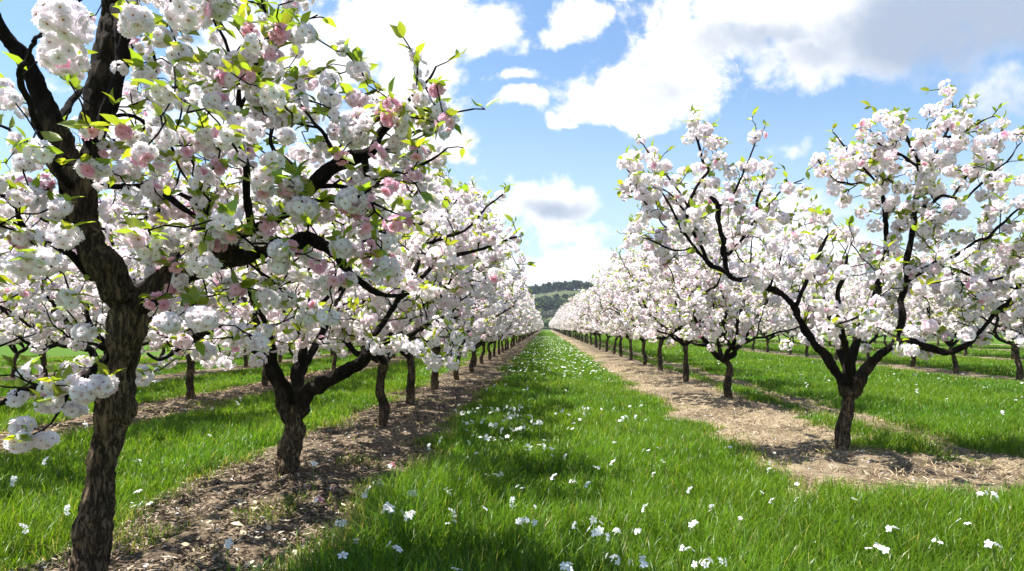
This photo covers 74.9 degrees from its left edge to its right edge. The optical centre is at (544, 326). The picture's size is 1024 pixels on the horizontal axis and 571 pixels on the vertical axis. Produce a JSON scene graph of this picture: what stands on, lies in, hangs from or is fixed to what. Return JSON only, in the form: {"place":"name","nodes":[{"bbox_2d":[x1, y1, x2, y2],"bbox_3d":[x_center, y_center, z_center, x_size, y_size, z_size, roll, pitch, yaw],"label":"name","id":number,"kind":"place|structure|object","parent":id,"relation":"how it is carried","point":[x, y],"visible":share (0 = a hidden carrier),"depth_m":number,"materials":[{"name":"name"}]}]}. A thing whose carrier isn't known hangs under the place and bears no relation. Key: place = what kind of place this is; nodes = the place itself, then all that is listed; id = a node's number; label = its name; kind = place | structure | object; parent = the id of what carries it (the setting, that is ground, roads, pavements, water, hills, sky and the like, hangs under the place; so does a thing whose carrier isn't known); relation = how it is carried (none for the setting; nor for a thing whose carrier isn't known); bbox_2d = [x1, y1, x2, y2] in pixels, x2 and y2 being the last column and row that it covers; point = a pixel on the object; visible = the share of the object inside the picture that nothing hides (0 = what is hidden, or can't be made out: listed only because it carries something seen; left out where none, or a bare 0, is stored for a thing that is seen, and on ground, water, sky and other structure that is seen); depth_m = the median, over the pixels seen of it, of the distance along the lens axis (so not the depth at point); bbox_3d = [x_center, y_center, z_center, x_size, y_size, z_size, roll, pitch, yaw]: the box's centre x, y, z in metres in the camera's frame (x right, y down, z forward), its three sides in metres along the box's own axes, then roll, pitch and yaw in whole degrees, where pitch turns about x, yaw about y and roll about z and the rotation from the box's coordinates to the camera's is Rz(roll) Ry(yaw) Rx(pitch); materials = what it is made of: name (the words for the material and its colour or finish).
{"place":"outdoors","nodes":[
{"label":"outdoors","id":0,"kind":"place"},
{"bbox_2d":[0,346,238,360],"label":"soil path","id":1,"kind":"structure","parent":0,"point":[103,354],"depth_m":40.73,"materials":[{"name":"brown soil"}]},
{"bbox_2d":[1,349,243,368],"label":"soil path","id":2,"kind":"structure","parent":0,"point":[91,360],"depth_m":27.40,"materials":[{"name":"brown soil"}]},
{"bbox_2d":[0,344,358,380],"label":"soil path","id":3,"kind":"structure","parent":0,"point":[5,378],"depth_m":22.71,"materials":[{"name":"brown soil"}]},
{"bbox_2d":[0,346,388,400],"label":"soil path","id":4,"kind":"structure","parent":0,"point":[167,376],"depth_m":21.93,"materials":[{"name":"soil"}]},
{"bbox_2d":[0,346,458,455],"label":"soil path","id":5,"kind":"structure","parent":0,"point":[371,364],"depth_m":12.29,"materials":[{"name":"soil"}]},
{"bbox_2d":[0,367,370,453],"bbox_3d":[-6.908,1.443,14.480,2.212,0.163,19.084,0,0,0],"label":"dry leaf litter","id":6,"kind":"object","parent":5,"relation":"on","point":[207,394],"visible":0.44,"depth_m":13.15,"materials":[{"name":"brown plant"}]},
{"bbox_2d":[6,330,541,570],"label":"soil path","id":7,"kind":"structure","parent":0,"point":[487,370],"depth_m":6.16,"materials":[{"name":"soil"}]},
{"bbox_2d":[221,537,233,570],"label":"wildflower","id":8,"kind":"object","parent":7,"relation":"on","point":[228,543],"visible":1,"depth_m":3.84,"materials":[{"name":"white plant"}]},
{"bbox_2d":[0,0,499,570],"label":"blossom tree","id":9,"kind":"object","parent":7,"relation":"on","point":[70,212],"visible":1,"depth_m":3.65,"materials":[{"name":"white plant"}]},
{"bbox_2d":[162,498,343,570],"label":"pale dry leaves","id":10,"kind":"object","parent":7,"relation":"on","point":[234,523],"visible":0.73,"depth_m":4.65,"materials":[{"name":"beige plant"}]},
{"bbox_2d":[310,461,317,488],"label":"wildflower","id":11,"kind":"object","parent":7,"relation":"on","point":[313,463],"visible":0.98,"depth_m":5.78,"materials":[{"name":"white plant"}]},
{"bbox_2d":[314,496,323,527],"bbox_3d":[-1.657,1.367,4.868,0.055,0.269,0.071,5,0,31],"label":"wildflower","id":12,"kind":"object","parent":7,"relation":"on","point":[318,498],"visible":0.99,"depth_m":4.87,"materials":[{"name":"white plant"}]},
{"bbox_2d":[316,163,507,404],"bbox_3d":[-2.537,-0.768,12.430,3.961,4.588,3.958,0,3,-33],"label":"blossom tree","id":13,"kind":"object","parent":7,"relation":"on","point":[480,310],"visible":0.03,"depth_m":12.37,"materials":[{"name":"white plant"}]},
{"bbox_2d":[458,252,531,371],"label":"blossom tree","id":14,"kind":"object","parent":7,"relation":"on","point":[507,331],"visible":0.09,"depth_m":21.16,"materials":[{"name":"white plant"}]},
{"bbox_2d":[0,330,1023,570],"bbox_3d":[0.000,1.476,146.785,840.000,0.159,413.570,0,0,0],"label":"ground","id":15,"kind":"structure","parent":0,"point":[6,350],"depth_m":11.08,"materials":[{"name":"plant"}]},
{"bbox_2d":[6,476,17,493],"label":"wildflower","id":16,"kind":"object","parent":15,"relation":"on","point":[13,481],"visible":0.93,"depth_m":5.60,"materials":[{"name":"white plant"}]},
{"bbox_2d":[0,241,26,323],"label":"blossom tree","id":17,"kind":"object","parent":15,"relation":"on","point":[1,268],"visible":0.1,"depth_m":12.23,"materials":[{"name":"white plant"}]},
{"bbox_2d":[0,198,42,346],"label":"blossom tree","id":18,"kind":"object","parent":15,"relation":"on","point":[25,287],"visible":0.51,"depth_m":7.12,"materials":[{"name":"white plant"}]},
{"bbox_2d":[19,523,28,549],"bbox_3d":[-3.366,1.390,4.290,0.055,0.254,0.066,-10,-16,40],"label":"wildflower","id":19,"kind":"object","parent":15,"relation":"on","point":[23,525],"visible":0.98,"depth_m":4.31,"materials":[{"name":"white plant"}]},
{"bbox_2d":[0,283,74,377],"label":"blossom tree","id":20,"kind":"object","parent":15,"relation":"on","point":[17,352],"visible":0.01,"depth_m":19.61,"materials":[{"name":"white plant"}]},
{"bbox_2d":[64,505,70,523],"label":"wildflower","id":21,"kind":"object","parent":15,"relation":"on","point":[67,509],"visible":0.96,"depth_m":4.79,"materials":[{"name":"white plant"}]},
{"bbox_2d":[0,215,139,377],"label":"blossom tree","id":22,"kind":"object","parent":15,"relation":"on","point":[63,339],"visible":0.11,"depth_m":14.58,"materials":[{"name":"white plant"}]},
{"bbox_2d":[45,297,179,349],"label":"blossom tree","id":23,"kind":"object","parent":15,"relation":"on","point":[98,342],"visible":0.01,"depth_m":17.50,"materials":[{"name":"white plant"}]},
{"bbox_2d":[0,129,229,362],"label":"blossom tree","id":24,"kind":"object","parent":15,"relation":"on","point":[41,329],"visible":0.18,"depth_m":9.53,"materials":[{"name":"white plant"}]},
{"bbox_2d":[62,168,285,399],"bbox_3d":[-7.300,-0.865,13.443,3.973,4.798,4.069,-2,-2,-31],"label":"blossom tree","id":25,"kind":"object","parent":15,"relation":"on","point":[189,383],"visible":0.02,"depth_m":13.31,"materials":[{"name":"white plant"}]},
{"bbox_2d":[219,309,247,366],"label":"blossom tree","id":26,"kind":"object","parent":15,"relation":"on","point":[245,364],"depth_m":24.96,"materials":[{"name":"white plant"}]},
{"bbox_2d":[217,218,328,385],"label":"blossom tree","id":27,"kind":"object","parent":15,"relation":"on","point":[264,381],"visible":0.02,"depth_m":16.25,"materials":[{"name":"white plant"}]},
{"bbox_2d":[50,165,535,476],"bbox_3d":[-2.285,-0.152,6.410,4.388,3.385,4.603,0,0,34],"label":"blossom tree","id":28,"kind":"object","parent":15,"relation":"on","point":[293,401],"visible":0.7,"depth_m":6.37,"materials":[{"name":"white plant"}]},
{"bbox_2d":[294,291,356,369],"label":"blossom tree","id":29,"kind":"object","parent":15,"relation":"on","point":[334,360],"visible":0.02,"depth_m":22.11,"materials":[{"name":"white plant"}]},
{"bbox_2d":[335,519,346,544],"bbox_3d":[-1.298,1.373,4.271,0.072,0.288,0.081,-5,-6,33],"label":"wildflower","id":30,"kind":"object","parent":15,"relation":"on","point":[343,521],"visible":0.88,"depth_m":4.27,"materials":[{"name":"white plant"}]},
{"bbox_2d":[337,551,347,570],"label":"wildflower","id":31,"kind":"object","parent":15,"relation":"on","point":[342,554],"visible":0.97,"depth_m":3.74,"materials":[{"name":"white plant"}]},
{"bbox_2d":[247,144,503,425],"bbox_3d":[-2.398,-0.609,9.705,3.743,4.232,4.011,0,-1,26],"label":"blossom tree","id":32,"kind":"object","parent":15,"relation":"on","point":[382,361],"visible":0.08,"depth_m":9.63,"materials":[{"name":"white plant"}]},
{"bbox_2d":[382,502,394,537],"bbox_3d":[-0.989,1.335,4.337,0.111,0.395,0.099,-15,-5,34],"label":"wildflower","id":33,"kind":"object","parent":15,"relation":"on","point":[387,506],"visible":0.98,"depth_m":4.33,"materials":[{"name":"white plant"}]},
{"bbox_2d":[386,541,402,570],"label":"wildflower","id":34,"kind":"object","parent":15,"relation":"on","point":[397,547],"visible":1,"depth_m":3.85,"materials":[{"name":"white plant"}]},
{"bbox_2d":[403,510,414,541],"bbox_3d":[-0.897,1.362,4.381,0.077,0.322,0.088,0,0,17],"label":"wildflower","id":35,"kind":"object","parent":15,"relation":"on","point":[407,515],"visible":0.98,"depth_m":4.37,"materials":[{"name":"white plant"}]},
{"bbox_2d":[414,189,526,389],"bbox_3d":[-2.363,-0.870,15.435,4.182,4.801,3.956,0,0,-33],"label":"blossom tree","id":36,"kind":"object","parent":15,"relation":"on","point":[499,292],"visible":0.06,"depth_m":15.26,"materials":[{"name":"white plant"}]},
{"bbox_2d":[448,232,518,379],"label":"blossom tree","id":37,"kind":"object","parent":15,"relation":"on","point":[489,331],"visible":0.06,"depth_m":18.18,"materials":[{"name":"white plant"}]},
{"bbox_2d":[479,264,524,363],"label":"blossom tree","id":38,"kind":"object","parent":15,"relation":"on","point":[483,350],"visible":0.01,"depth_m":26.87,"materials":[{"name":"white plant"}]},
{"bbox_2d":[474,264,534,366],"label":"blossom tree","id":39,"kind":"object","parent":15,"relation":"on","point":[508,326],"visible":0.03,"depth_m":24.03,"materials":[{"name":"white plant"}]},
{"bbox_2d":[3,374,1013,570],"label":"fallen petals","id":40,"kind":"object","parent":15,"relation":"on","point":[519,477],"visible":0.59,"depth_m":6.90,"materials":[{"name":"white plant"}]},
{"bbox_2d":[487,265,534,359],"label":"blossom tree","id":41,"kind":"object","parent":15,"relation":"on","point":[491,342],"visible":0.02,"depth_m":29.78,"materials":[{"name":"white plant"}]},
{"bbox_2d":[492,291,533,356],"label":"blossom tree","id":42,"kind":"object","parent":15,"relation":"on","point":[527,331],"visible":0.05,"depth_m":32.69,"materials":[{"name":"white plant"}]},
{"bbox_2d":[497,290,540,354],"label":"blossom tree","id":43,"kind":"object","parent":15,"relation":"on","point":[523,333],"visible":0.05,"depth_m":35.76,"materials":[{"name":"white plant"}]},
{"bbox_2d":[501,293,537,352],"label":"blossom tree","id":44,"kind":"object","parent":15,"relation":"on","point":[502,346],"visible":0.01,"depth_m":38.59,"materials":[{"name":"white plant"}]},
{"bbox_2d":[510,302,539,347],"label":"blossom tree","id":45,"kind":"object","parent":15,"relation":"on","point":[528,327],"visible":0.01,"depth_m":47.54,"materials":[{"name":"white plant"}]},
{"bbox_2d":[515,517,536,543],"bbox_3d":[-0.142,1.375,4.287,0.137,0.316,0.197,2,-8,-28],"label":"wildflower","id":46,"kind":"object","parent":15,"relation":"on","point":[521,520],"visible":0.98,"depth_m":4.31,"materials":[{"name":"white plant"}]},
{"bbox_2d":[531,420,542,438],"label":"wildflower","id":47,"kind":"object","parent":15,"relation":"on","point":[539,422],"visible":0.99,"depth_m":8.31,"materials":[{"name":"white plant"}]},
{"bbox_2d":[502,336,612,371],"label":"distant wildflowers","id":48,"kind":"object","parent":15,"relation":"on","point":[557,358],"visible":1,"depth_m":28.54,"materials":[{"name":"white plant"}]},
{"bbox_2d":[553,307,570,333],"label":"blossom tree","id":49,"kind":"object","parent":15,"relation":"on","point":[556,316],"visible":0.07,"depth_m":99.23,"materials":[{"name":"white plant"}]},
{"bbox_2d":[560,561,572,570],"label":"wildflower","id":50,"kind":"object","parent":15,"relation":"on","point":[565,565],"visible":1,"depth_m":3.52,"materials":[{"name":"white plant"}]},
{"bbox_2d":[558,306,576,338],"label":"blossom tree","id":51,"kind":"object","parent":15,"relation":"on","point":[563,309],"visible":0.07,"depth_m":81.43,"materials":[{"name":"white plant"}]},
{"bbox_2d":[563,302,583,341],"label":"blossom tree","id":52,"kind":"object","parent":15,"relation":"on","point":[566,322],"visible":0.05,"depth_m":66.54,"materials":[{"name":"white plant"}]},
{"bbox_2d":[563,290,588,343],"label":"blossom tree","id":53,"kind":"object","parent":15,"relation":"on","point":[587,291],"visible":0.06,"depth_m":59.09,"materials":[{"name":"white plant"}]},
{"bbox_2d":[567,289,591,344],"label":"blossom tree","id":54,"kind":"object","parent":15,"relation":"on","point":[570,299],"visible":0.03,"depth_m":55.23,"materials":[{"name":"white plant"}]},
{"bbox_2d":[566,287,597,347],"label":"blossom tree","id":55,"kind":"object","parent":15,"relation":"on","point":[575,309],"visible":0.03,"depth_m":47.84,"materials":[{"name":"white plant"}]},
{"bbox_2d":[567,294,608,349],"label":"blossom tree","id":56,"kind":"object","parent":15,"relation":"on","point":[575,326],"visible":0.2,"depth_m":43.80,"materials":[{"name":"white plant"}]},
{"bbox_2d":[572,516,609,569],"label":"wildflower","id":57,"kind":"object","parent":15,"relation":"on","point":[593,521],"visible":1,"depth_m":3.92,"materials":[{"name":"white plant"}]},
{"bbox_2d":[576,285,611,351],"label":"blossom tree","id":58,"kind":"object","parent":15,"relation":"on","point":[606,342],"visible":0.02,"depth_m":40.37,"materials":[{"name":"white plant"}]},
{"bbox_2d":[584,280,629,353],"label":"blossom tree","id":59,"kind":"object","parent":15,"relation":"on","point":[616,339],"visible":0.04,"depth_m":36.79,"materials":[{"name":"white plant"}]},
{"bbox_2d":[612,528,620,547],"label":"wildflower","id":60,"kind":"object","parent":15,"relation":"on","point":[618,530],"visible":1,"depth_m":4.41,"materials":[{"name":"white plant"}]},
{"bbox_2d":[605,553,630,570],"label":"wildflower","id":61,"kind":"object","parent":15,"relation":"on","point":[617,561],"visible":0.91,"depth_m":3.80,"materials":[{"name":"white plant"}]},
{"bbox_2d":[593,258,682,364],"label":"blossom tree","id":62,"kind":"object","parent":15,"relation":"on","point":[628,331],"visible":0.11,"depth_m":25.68,"materials":[{"name":"white plant"}]},
{"bbox_2d":[639,555,648,569],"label":"wildflower","id":63,"kind":"object","parent":15,"relation":"on","point":[643,561],"visible":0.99,"depth_m":3.68,"materials":[{"name":"white plant"}]},
{"bbox_2d":[590,243,735,370],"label":"blossom tree","id":64,"kind":"object","parent":15,"relation":"on","point":[613,281],"visible":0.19,"depth_m":21.84,"materials":[{"name":"white plant"}]},
{"bbox_2d":[600,204,762,381],"bbox_3d":[3.768,-0.931,17.692,4.212,4.926,4.113,-1,-1,36],"label":"blossom tree","id":65,"kind":"object","parent":15,"relation":"on","point":[614,256],"visible":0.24,"depth_m":17.54,"materials":[{"name":"white plant"}]},
{"bbox_2d":[679,544,692,569],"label":"wildflower","id":66,"kind":"object","parent":15,"relation":"on","point":[682,549],"visible":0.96,"depth_m":4.01,"materials":[{"name":"white plant"}]},
{"bbox_2d":[689,520,697,549],"bbox_3d":[0.999,1.429,4.489,0.048,0.249,0.092,0,0,33],"label":"wildflower","id":67,"kind":"object","parent":15,"relation":"on","point":[693,523],"visible":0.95,"depth_m":4.48,"materials":[{"name":"white plant"}]},
{"bbox_2d":[691,557,726,570],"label":"wildflower","id":68,"kind":"object","parent":15,"relation":"on","point":[704,564],"visible":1,"depth_m":3.58,"materials":[{"name":"white plant"}]},
{"bbox_2d":[617,168,833,398],"bbox_3d":[3.582,-0.815,13.523,4.303,4.727,4.261,-3,3,26],"label":"blossom tree","id":69,"kind":"object","parent":15,"relation":"on","point":[711,278],"visible":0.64,"depth_m":13.11,"materials":[{"name":"white plant"}]},
{"bbox_2d":[732,297,776,349],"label":"blossom tree","id":70,"kind":"object","parent":15,"relation":"on","point":[753,344],"visible":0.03,"depth_m":42.30,"materials":[{"name":"white plant"}]},
{"bbox_2d":[734,282,789,351],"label":"blossom tree","id":71,"kind":"object","parent":15,"relation":"on","point":[763,334],"visible":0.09,"depth_m":39.63,"materials":[{"name":"white plant"}]},
{"bbox_2d":[751,275,820,354],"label":"blossom tree","id":72,"kind":"object","parent":15,"relation":"on","point":[769,328],"visible":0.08,"depth_m":36.23,"materials":[{"name":"white plant"}]},
{"bbox_2d":[766,266,832,356],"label":"blossom tree","id":73,"kind":"object","parent":15,"relation":"on","point":[784,313],"visible":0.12,"depth_m":33.40,"materials":[{"name":"white plant"}]},
{"bbox_2d":[793,263,884,359],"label":"blossom tree","id":74,"kind":"object","parent":15,"relation":"on","point":[834,289],"visible":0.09,"depth_m":29.90,"materials":[{"name":"white plant"}]},
{"bbox_2d":[819,259,899,359],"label":"blossom tree","id":75,"kind":"object","parent":15,"relation":"on","point":[854,305],"visible":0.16,"depth_m":27.15,"materials":[{"name":"white plant"}]},
{"bbox_2d":[856,288,898,346],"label":"blossom tree","id":76,"kind":"object","parent":15,"relation":"on","point":[884,341],"visible":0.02,"depth_m":41.89,"materials":[{"name":"white plant"}]},
{"bbox_2d":[874,544,889,570],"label":"wildflower","id":77,"kind":"object","parent":15,"relation":"on","point":[881,548],"visible":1,"depth_m":3.81,"materials":[{"name":"white plant"}]},
{"bbox_2d":[885,525,899,553],"bbox_3d":[2.276,1.419,4.369,0.108,0.251,0.056,0,0,-32],"label":"wildflower","id":78,"kind":"object","parent":15,"relation":"on","point":[889,528],"visible":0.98,"depth_m":4.36,"materials":[{"name":"white plant"}]},
{"bbox_2d":[867,251,971,366],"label":"blossom tree","id":79,"kind":"object","parent":15,"relation":"on","point":[894,323],"visible":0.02,"depth_m":24.40,"materials":[{"name":"white plant"}]},
{"bbox_2d":[883,223,1010,372],"bbox_3d":[13.177,-0.881,21.757,3.727,4.948,3.763,-2,1,35],"label":"blossom tree","id":80,"kind":"object","parent":15,"relation":"on","point":[920,312],"visible":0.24,"depth_m":21.59,"materials":[{"name":"white plant"}]},
{"bbox_2d":[935,303,1001,355],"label":"blossom tree","id":81,"kind":"object","parent":15,"relation":"on","point":[965,352],"visible":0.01,"depth_m":34.22,"materials":[{"name":"white plant"}]},
{"bbox_2d":[975,490,987,507],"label":"wildflower","id":82,"kind":"object","parent":15,"relation":"on","point":[979,493],"visible":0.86,"depth_m":5.22,"materials":[{"name":"white plant"}]},
{"bbox_2d":[984,539,1000,570],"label":"wildflower","id":83,"kind":"object","parent":15,"relation":"on","point":[990,544],"visible":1,"depth_m":3.93,"materials":[{"name":"white plant"}]},
{"bbox_2d":[978,266,1023,359],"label":"blossom tree","id":84,"kind":"object","parent":15,"relation":"on","point":[1012,351],"visible":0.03,"depth_m":30.64,"materials":[{"name":"white plant"}]},
{"bbox_2d":[0,0,1023,292],"label":"sky","id":85,"kind":"structure","parent":0,"point":[575,82],"materials":[{"name":"blue"}]},
{"bbox_2d":[52,290,993,329],"bbox_3d":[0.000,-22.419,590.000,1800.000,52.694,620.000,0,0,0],"label":"hills","id":86,"kind":"structure","parent":0,"point":[560,293],"depth_m":588.65,"materials":[{"name":"green plant"}]},
{"bbox_2d":[541,317,550,327],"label":"bushes","id":87,"kind":"object","parent":86,"relation":"on","point":[546,322],"visible":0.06,"depth_m":348.39,"materials":[{"name":"green plant"}]},
{"bbox_2d":[536,309,557,317],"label":"scrub","id":88,"kind":"object","parent":86,"relation":"on","point":[548,313],"visible":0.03,"depth_m":433.17,"materials":[{"name":"green plant"}]},
{"bbox_2d":[546,282,551,291],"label":"pine tree","id":89,"kind":"object","parent":86,"relation":"on","point":[548,285],"visible":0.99,"depth_m":608.36,"materials":[{"name":"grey plant"}]},
{"bbox_2d":[532,292,580,309],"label":"wood","id":90,"kind":"object","parent":86,"relation":"on","point":[556,301],"visible":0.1,"depth_m":494.86,"materials":[{"name":"green plant"}]},
{"bbox_2d":[550,330,1023,505],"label":"soil path","id":91,"kind":"structure","parent":0,"point":[608,358],"depth_m":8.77,"materials":[{"name":"soil"}]},
{"bbox_2d":[574,268,659,356],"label":"blossom tree","id":92,"kind":"object","parent":91,"relation":"on","point":[580,303],"visible":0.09,"depth_m":33.10,"materials":[{"name":"white plant"}]},
{"bbox_2d":[584,254,659,359],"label":"blossom tree","id":93,"kind":"object","parent":91,"relation":"on","point":[594,324],"visible":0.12,"depth_m":29.64,"materials":[{"name":"white plant"}]},
{"bbox_2d":[612,79,1023,449],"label":"blossom tree","id":94,"kind":"object","parent":91,"relation":"on","point":[851,381],"visible":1,"depth_m":7.88,"materials":[{"name":"white plant"}]},
{"bbox_2d":[574,335,1023,470],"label":"soil path","id":95,"kind":"structure","parent":0,"point":[1000,457],"depth_m":10.98,"materials":[{"name":"soil"},{"name":"dry grass"}]},
{"bbox_2d":[609,334,1023,382],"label":"soil path","id":96,"kind":"structure","parent":0,"point":[946,371],"depth_m":23.68,"materials":[{"name":"soil"},{"name":"dry grass"}]},
{"bbox_2d":[924,220,1023,379],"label":"blossom tree","id":97,"kind":"object","parent":96,"relation":"on","point":[1011,333],"visible":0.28,"depth_m":18.98,"materials":[{"name":"white plant"}]},
{"bbox_2d":[715,338,1023,360],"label":"soil path","id":98,"kind":"structure","parent":0,"point":[999,358],"depth_m":34.97,"materials":[{"name":"brown soil"}]},
{"bbox_2d":[741,334,1010,345],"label":"soil path","id":99,"kind":"structure","parent":0,"point":[926,341],"depth_m":64.38,"materials":[{"name":"brown soil"}]},
{"bbox_2d":[749,337,1023,350],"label":"soil path","id":100,"kind":"structure","parent":0,"point":[941,346],"depth_m":48.68,"materials":[{"name":"brown soil"}]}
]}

